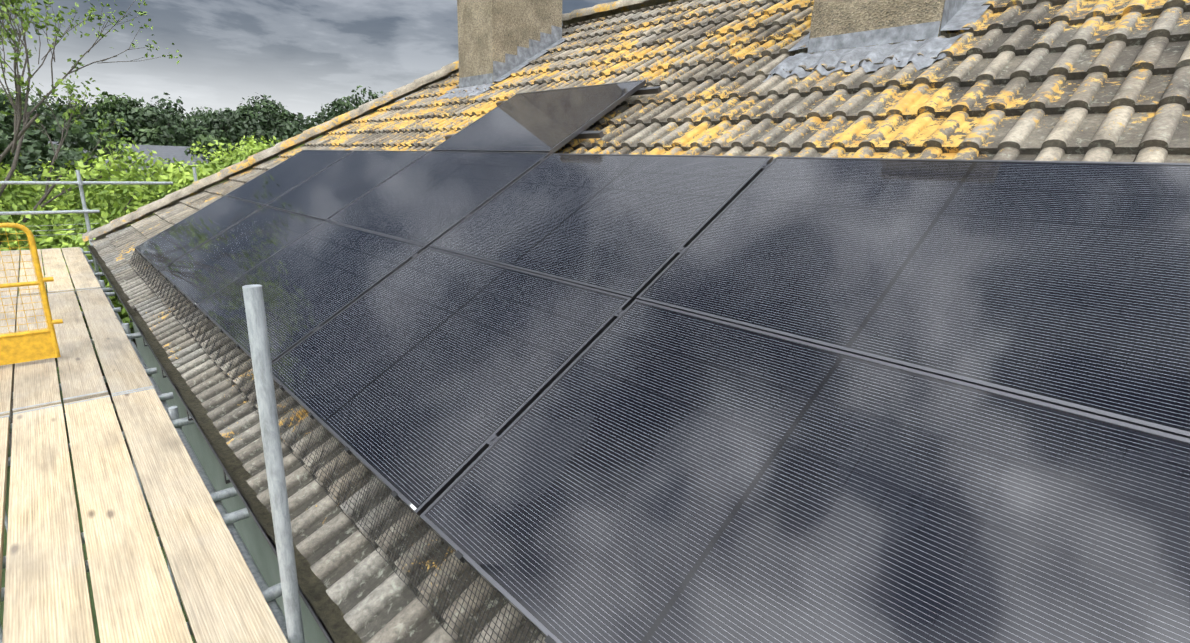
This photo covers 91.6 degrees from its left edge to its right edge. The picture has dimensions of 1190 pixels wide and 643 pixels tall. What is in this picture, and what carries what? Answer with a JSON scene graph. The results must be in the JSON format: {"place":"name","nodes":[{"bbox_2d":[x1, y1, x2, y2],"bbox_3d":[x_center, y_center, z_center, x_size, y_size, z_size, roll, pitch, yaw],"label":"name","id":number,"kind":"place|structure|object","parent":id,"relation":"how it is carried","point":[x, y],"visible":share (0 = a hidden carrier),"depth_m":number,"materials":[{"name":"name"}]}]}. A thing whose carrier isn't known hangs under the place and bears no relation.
{"place":"outdoors","nodes":[
{"label":"outdoors","id":0,"kind":"place"},
{"bbox_2d":[0,328,194,642],"bbox_3d":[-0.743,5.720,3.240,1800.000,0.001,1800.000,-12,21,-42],"label":"ground","id":1,"kind":"structure","parent":0,"point":[85,558],"depth_m":9.66,"materials":[{"name":"green plant"}]},
{"bbox_2d":[0,86,61,138],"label":"tree","id":2,"kind":"object","parent":1,"relation":"on","point":[6,122],"visible":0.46,"depth_m":26.90,"materials":[{"name":"green plant"}]},
{"bbox_2d":[0,214,61,272],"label":"bush","id":3,"kind":"object","parent":1,"relation":"on","point":[14,237],"visible":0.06,"depth_m":11.05,"materials":[{"name":"green plant"}]},
{"bbox_2d":[0,150,94,207],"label":"bush","id":4,"kind":"object","parent":1,"relation":"on","point":[61,186],"depth_m":17.21,"materials":[{"name":"green plant"}]},
{"bbox_2d":[0,163,110,248],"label":"bush","id":5,"kind":"object","parent":1,"relation":"on","point":[12,196],"visible":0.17,"depth_m":12.01,"materials":[{"name":"green plant"}]},
{"bbox_2d":[0,116,117,141],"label":"tree","id":6,"kind":"object","parent":1,"relation":"on","point":[52,135],"visible":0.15,"depth_m":28.25,"materials":[{"name":"green plant"}]},
{"bbox_2d":[0,119,125,188],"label":"tree","id":7,"kind":"object","parent":1,"relation":"on","point":[35,146],"visible":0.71,"depth_m":18.34,"materials":[{"name":"green plant"}]},
{"bbox_2d":[31,93,94,118],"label":"tree","id":8,"kind":"object","parent":1,"relation":"on","point":[55,105],"depth_m":43.23,"materials":[{"name":"green plant"}]},
{"bbox_2d":[16,237,136,466],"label":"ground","id":9,"kind":"structure","parent":1,"relation":"on","point":[124,315],"depth_m":10.49,"materials":[{"name":"green plant"}]},
{"bbox_2d":[0,0,181,452],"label":"sparse tree","id":10,"kind":"object","parent":1,"relation":"on","point":[17,104],"visible":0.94,"depth_m":11.89,"materials":[{"name":"green plant"}]},
{"bbox_2d":[51,99,141,144],"bbox_3d":[-28.218,-8.457,34.799,7.978,9.080,6.687,-1,15,-10],"label":"tree","id":11,"kind":"object","parent":1,"relation":"on","point":[80,111],"visible":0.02,"depth_m":32.24,"materials":[{"name":"green plant"}]},
{"bbox_2d":[40,169,152,214],"bbox_3d":[-13.245,-1.708,17.671,6.035,5.986,6.072,-12,21,-42],"label":"bush","id":12,"kind":"object","parent":1,"relation":"on","point":[72,193],"depth_m":15.58,"materials":[{"name":"green plant"}]},
{"bbox_2d":[0,144,212,342],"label":"bush","id":13,"kind":"object","parent":1,"relation":"on","point":[105,217],"visible":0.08,"depth_m":11.77,"materials":[{"name":"green plant"}]},
{"bbox_2d":[51,173,191,242],"bbox_3d":[-11.607,-0.854,14.875,4.107,5.897,4.778,-4,16,-20],"label":"bush","id":14,"kind":"object","parent":1,"relation":"on","point":[119,197],"visible":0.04,"depth_m":13.50,"materials":[{"name":"green plant"}]},
{"bbox_2d":[76,91,205,144],"bbox_3d":[-26.185,-8.574,34.230,6.162,9.725,7.896,-12,21,-42],"label":"tree","id":15,"kind":"object","parent":1,"relation":"on","point":[149,115],"visible":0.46,"depth_m":32.17,"materials":[{"name":"green plant"}]},
{"bbox_2d":[0,167,304,642],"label":"scaffold tubes","id":16,"kind":"object","parent":1,"relation":"on","point":[290,623],"visible":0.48,"depth_m":1.92},
{"bbox_2d":[0,247,287,642],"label":"scaffold boards","id":17,"kind":"object","parent":16,"relation":"on","point":[47,598],"visible":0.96,"depth_m":2.63,"materials":[{"name":"beige wood"}]},
{"bbox_2d":[0,223,62,365],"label":"scaffold gate","id":18,"kind":"structure","parent":17,"relation":"on","point":[27,345],"depth_m":4.20,"materials":[{"name":"yellow metal"}]},
{"bbox_2d":[114,157,216,197],"bbox_3d":[-11.697,-1.831,17.850,5.209,6.222,5.271,-12,21,-42],"label":"bush","id":19,"kind":"object","parent":1,"relation":"on","point":[176,162],"visible":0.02,"depth_m":16.18,"materials":[{"name":"green plant"}]},
{"bbox_2d":[140,103,204,128],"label":"tree","id":20,"kind":"object","parent":1,"relation":"on","point":[172,115],"depth_m":44.72,"materials":[{"name":"green plant"}]},
{"bbox_2d":[145,162,228,203],"bbox_3d":[-8.876,-0.984,15.038,4.271,6.246,4.060,-12,21,-42],"label":"bush","id":21,"kind":"object","parent":1,"relation":"on","point":[207,169],"depth_m":13.78,"materials":[{"name":"green plant"}]},
{"bbox_2d":[132,118,246,146],"bbox_3d":[-22.812,-7.809,34.508,6.994,8.318,5.828,-8,18,-32],"label":"tree","id":22,"kind":"object","parent":1,"relation":"on","point":[180,136],"visible":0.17,"depth_m":31.54,"materials":[{"name":"green plant"}]},
{"bbox_2d":[174,107,229,122],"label":"tree","id":23,"kind":"object","parent":1,"relation":"on","point":[198,114],"visible":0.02,"depth_m":51.44,"materials":[{"name":"green plant"}]},
{"bbox_2d":[184,134,273,164],"bbox_3d":[-13.912,-3.644,22.636,4.092,7.062,3.261,-12,21,-42],"label":"bush","id":24,"kind":"object","parent":1,"relation":"on","point":[202,139],"visible":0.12,"depth_m":20.84,"materials":[{"name":"green plant"}]},
{"bbox_2d":[198,143,274,169],"bbox_3d":[-9.722,-2.219,18.471,5.333,6.784,6.022,-12,21,-42],"label":"bush","id":25,"kind":"object","parent":1,"relation":"on","point":[223,164],"depth_m":17.43,"materials":[{"name":"green plant"}]},
{"bbox_2d":[190,132,294,173],"bbox_3d":[-8.401,-1.988,17.497,5.893,6.922,6.089,-12,21,-42],"label":"bush","id":26,"kind":"object","parent":1,"relation":"on","point":[250,147],"visible":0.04,"depth_m":15.11,"materials":[{"name":"green plant"}]},
{"bbox_2d":[194,95,324,143],"bbox_3d":[-20.124,-8.906,35.707,6.743,9.983,7.162,11,18,30],"label":"tree","id":27,"kind":"object","parent":1,"relation":"on","point":[256,116],"visible":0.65,"depth_m":34.37,"materials":[{"name":"green plant"}]},
{"bbox_2d":[224,124,303,145],"bbox_3d":[-19.442,-7.940,35.862,5.732,8.081,5.576,-5,17,-23],"label":"tree","id":28,"kind":"object","parent":1,"relation":"on","point":[267,134],"visible":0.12,"depth_m":33.36,"materials":[{"name":"green plant"}]},
{"bbox_2d":[303,85,385,128],"bbox_3d":[-15.377,-10.357,39.828,6.008,10.942,7.281,7,16,18],"label":"tree","id":29,"kind":"object","parent":1,"relation":"on","point":[340,104],"visible":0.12,"depth_m":37.59,"materials":[{"name":"green plant"}]},
{"bbox_2d":[133,10,1189,642],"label":"house walls and eaves","id":30,"kind":"structure","parent":1,"relation":"on","point":[261,552],"depth_m":4.78,"materials":[{"name":"tile"}]},
{"bbox_2d":[86,244,362,642],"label":"gutter","id":31,"kind":"object","parent":30,"relation":"attached to","point":[326,612],"visible":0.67,"depth_m":2.75,"materials":[{"name":"black plastic"}]},
{"bbox_2d":[91,0,1189,642],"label":"roof tiles","id":32,"kind":"structure","parent":30,"relation":"on","point":[1087,80],"depth_m":3.11,"materials":[{"name":"concrete"}]},
{"bbox_2d":[130,249,555,642],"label":"bird mesh","id":33,"kind":"object","parent":32,"relation":"on","point":[460,557],"visible":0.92,"depth_m":2.16,"materials":[{"name":"black metal"}]},
{"bbox_2d":[82,0,677,241],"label":"hip and ridge tiles","id":34,"kind":"object","parent":32,"relation":"on","point":[418,84],"visible":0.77,"depth_m":8.64,"materials":[{"name":"concrete"}]},
{"bbox_2d":[163,86,769,445],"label":"panel clamps","id":35,"kind":"object","parent":32,"relation":"on","point":[493,438],"visible":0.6,"depth_m":4.21,"materials":[{"name":"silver metal"}]},
{"bbox_2d":[135,196,264,269],"bbox_3d":[-4.378,-1.017,6.365,0.991,0.609,1.722,-12,21,-42],"label":"solar panel","id":36,"kind":"object","parent":35,"relation":"on","point":[169,245],"visible":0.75,"depth_m":6.26,"materials":[{"name":"grey"}]},
{"bbox_2d":[159,206,323,304],"bbox_3d":[-3.183,-0.646,5.154,0.992,0.612,1.722,-12,21,-42],"label":"solar panel","id":37,"kind":"object","parent":35,"relation":"on","point":[205,270],"visible":0.77,"depth_m":5.04,"materials":[{"name":"grey"}]},
{"bbox_2d":[225,150,354,205],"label":"solar panel","id":38,"kind":"object","parent":35,"relation":"on","point":[277,181],"visible":0.75,"depth_m":6.76,"materials":[{"name":"grey"}]},
{"bbox_2d":[196,220,426,362],"bbox_3d":[-1.991,-0.281,3.936,0.988,0.614,1.722,-12,21,-42],"label":"solar panel","id":39,"kind":"object","parent":35,"relation":"on","point":[322,273],"visible":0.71,"depth_m":3.80,"materials":[{"name":"grey"}]},
{"bbox_2d":[265,150,429,220],"bbox_3d":[-2.456,-1.367,5.649,0.990,0.616,1.722,-12,21,-42],"label":"solar panel","id":40,"kind":"object","parent":35,"relation":"on","point":[336,187],"visible":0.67,"depth_m":5.54,"materials":[{"name":"grey"}]},
{"bbox_2d":[326,151,550,246],"bbox_3d":[-1.263,-1.000,4.434,0.988,0.615,1.722,-12,21,-42],"label":"solar panel","id":41,"kind":"object","parent":35,"relation":"on","point":[429,198],"visible":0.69,"depth_m":4.29,"materials":[{"name":"grey"}]},
{"bbox_2d":[271,247,632,518],"bbox_3d":[-0.797,0.090,2.724,0.990,0.609,1.722,-12,21,-42],"label":"solar panel","id":42,"kind":"object","parent":35,"relation":"on","point":[419,380],"visible":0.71,"depth_m":2.50,"materials":[{"name":"grey"}]},
{"bbox_2d":[431,80,645,153],"bbox_3d":[-0.547,-1.739,4.971,0.988,0.612,1.722,-12,21,-42],"label":"solar panel","id":43,"kind":"object","parent":35,"relation":"on","point":[550,121],"visible":0.83,"depth_m":4.81,"materials":[{"name":"grey"}]},
{"bbox_2d":[429,153,772,300],"bbox_3d":[-0.068,-0.629,3.222,0.990,0.613,1.722,-12,21,-42],"label":"solar panel","id":44,"kind":"object","parent":35,"relation":"on","point":[628,225],"visible":0.83,"depth_m":3.03,"materials":[{"name":"grey"}]},
{"bbox_2d":[420,299,1189,642],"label":"solar panel","id":45,"kind":"object","parent":35,"relation":"on","point":[640,471],"visible":0.98,"depth_m":1.42,"materials":[{"name":"grey"}]},
{"bbox_2d":[636,157,1189,438],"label":"solar panel","id":46,"kind":"object","parent":35,"relation":"on","point":[1066,284],"visible":0.85,"depth_m":1.84,"materials":[{"name":"grey"}]},
{"bbox_2d":[436,0,566,100],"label":"chimney","id":47,"kind":"object","parent":32,"relation":"on","point":[499,40],"visible":0.83,"depth_m":7.32,"materials":[{"name":"concrete"}]},
{"bbox_2d":[763,0,989,81],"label":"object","id":48,"kind":"structure","parent":32,"relation":"on","point":[907,30],"depth_m":3.74,"materials":[{"name":"metal"}]},
{"bbox_2d":[48,141,207,190],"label":"neighbour house","id":49,"kind":"structure","parent":0,"point":[177,153],"depth_m":28.37,"materials":[{"name":"stone"}]},
{"bbox_2d":[0,0,617,129],"label":"sky","id":50,"kind":"structure","parent":0,"point":[306,55],"materials":[{"name":"grey"}]}
]}

